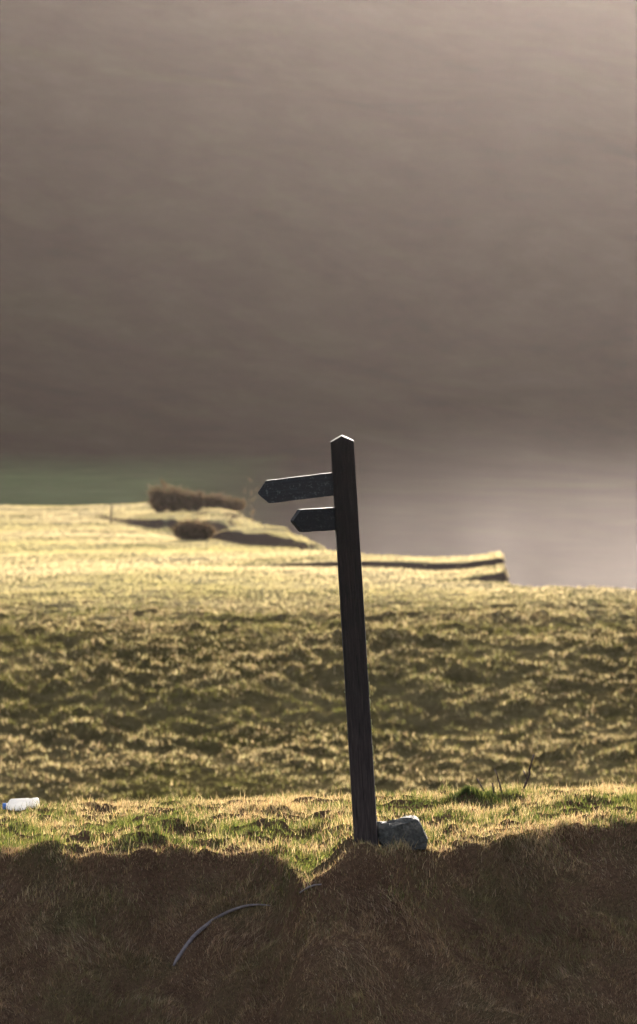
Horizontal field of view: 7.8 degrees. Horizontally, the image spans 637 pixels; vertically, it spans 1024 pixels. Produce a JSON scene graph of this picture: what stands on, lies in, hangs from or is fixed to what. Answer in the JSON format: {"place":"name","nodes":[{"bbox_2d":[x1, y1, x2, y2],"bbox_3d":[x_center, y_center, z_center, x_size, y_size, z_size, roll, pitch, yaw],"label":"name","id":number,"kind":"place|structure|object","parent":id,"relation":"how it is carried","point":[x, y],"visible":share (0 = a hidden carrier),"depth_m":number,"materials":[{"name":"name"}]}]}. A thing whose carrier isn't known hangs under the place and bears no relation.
{"place":"outdoors","nodes":[
{"label":"outdoors","id":0,"kind":"place"},
{"bbox_2d":[0,0,636,590],"bbox_3d":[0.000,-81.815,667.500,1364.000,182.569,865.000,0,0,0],"label":"hillside","id":1,"kind":"structure","parent":0,"point":[258,242],"depth_m":504.68,"materials":[{"name":"grey"}]},
{"bbox_2d":[0,503,636,805],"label":"meadow","id":2,"kind":"structure","parent":0,"point":[416,723],"depth_m":68.21,"materials":[{"name":"yellow plant"}]},
{"bbox_2d":[110,505,111,524],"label":"wooden stake","id":3,"kind":"object","parent":2,"relation":"on","point":[111,515],"visible":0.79,"depth_m":167.97,"materials":[{"name":"brown wood"}]},
{"bbox_2d":[170,515,219,539],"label":"scrub bush","id":4,"kind":"object","parent":2,"relation":"on","point":[191,530],"visible":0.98,"depth_m":140.80,"materials":[{"name":"brown plant"}]},
{"bbox_2d":[140,478,259,521],"bbox_3d":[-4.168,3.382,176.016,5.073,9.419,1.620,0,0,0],"label":"gorse bush","id":5,"kind":"object","parent":2,"relation":"on","point":[163,500],"visible":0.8,"depth_m":175.77,"materials":[{"name":"brown plant"}]},
{"bbox_2d":[0,787,636,1023],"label":"ground","id":6,"kind":"structure","parent":0,"point":[606,894],"depth_m":21.87,"materials":[{"name":"plant"}]},
{"bbox_2d":[2,798,38,810],"bbox_3d":[-1.646,1.623,25.898,0.202,0.080,0.080,-2,0,-8],"label":"plastic bottle","id":7,"kind":"object","parent":6,"relation":"on","point":[15,803],"visible":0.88,"depth_m":25.87,"materials":[{"name":"white plastic"}]},
{"bbox_2d":[173,904,269,965],"bbox_3d":[-0.469,1.986,22.045,0.468,0.282,0.195,0,0,-10],"label":"length of plastic pipe","id":8,"kind":"object","parent":6,"relation":"on","point":[192,938],"visible":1,"depth_m":22.05,"materials":[{"name":"grey plastic"}]},
{"bbox_2d":[299,884,321,893],"bbox_3d":[-0.050,1.735,21.561,0.041,0.056,0.166,0,0,-37],"label":"short stick","id":9,"kind":"object","parent":6,"relation":"on","point":[303,890],"visible":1,"depth_m":21.52,"materials":[{"name":"grey wood"}]},
{"bbox_2d":[0,779,636,939],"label":"grass","id":10,"kind":"structure","parent":6,"relation":"on","point":[37,825],"depth_m":23.96,"materials":[{"name":"plant"}]},
{"bbox_2d":[258,435,378,847],"bbox_3d":[0.004,0.765,21.932,0.472,2.236,0.240,-3,4,0],"label":"signpost","id":11,"kind":"object","parent":6,"relation":"on","point":[340,517],"visible":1,"depth_m":21.88,"materials":[{"name":"black wood"}]},
{"bbox_2d":[377,815,427,849],"bbox_3d":[0.385,1.511,22.051,0.247,0.166,0.218,0,0,-4],"label":"stone","id":12,"kind":"object","parent":6,"relation":"on","point":[410,827],"visible":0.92,"depth_m":21.96,"materials":[{"name":"grey stone"}]},
{"bbox_2d":[416,785,532,806],"bbox_3d":[0.848,1.524,25.120,0.666,0.142,0.454,0,0,0],"label":"grass tussock","id":13,"kind":"object","parent":6,"relation":"on","point":[468,791],"depth_m":25.08,"materials":[{"name":"green plant"}]},
{"bbox_2d":[494,769,501,791],"bbox_3d":[0.979,1.484,25.299,0.059,0.193,0.022,0,0,0],"label":"dead stem","id":14,"kind":"object","parent":6,"relation":"on","point":[498,781],"visible":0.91,"depth_m":25.30,"materials":[{"name":"brown plant"}]},
{"bbox_2d":[522,754,534,791],"bbox_3d":[1.127,1.442,25.399,0.094,0.260,0.027,0,0,0],"label":"dead stem","id":15,"kind":"object","parent":6,"relation":"on","point":[527,779],"visible":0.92,"depth_m":25.39,"materials":[{"name":"brown plant"}]}
]}

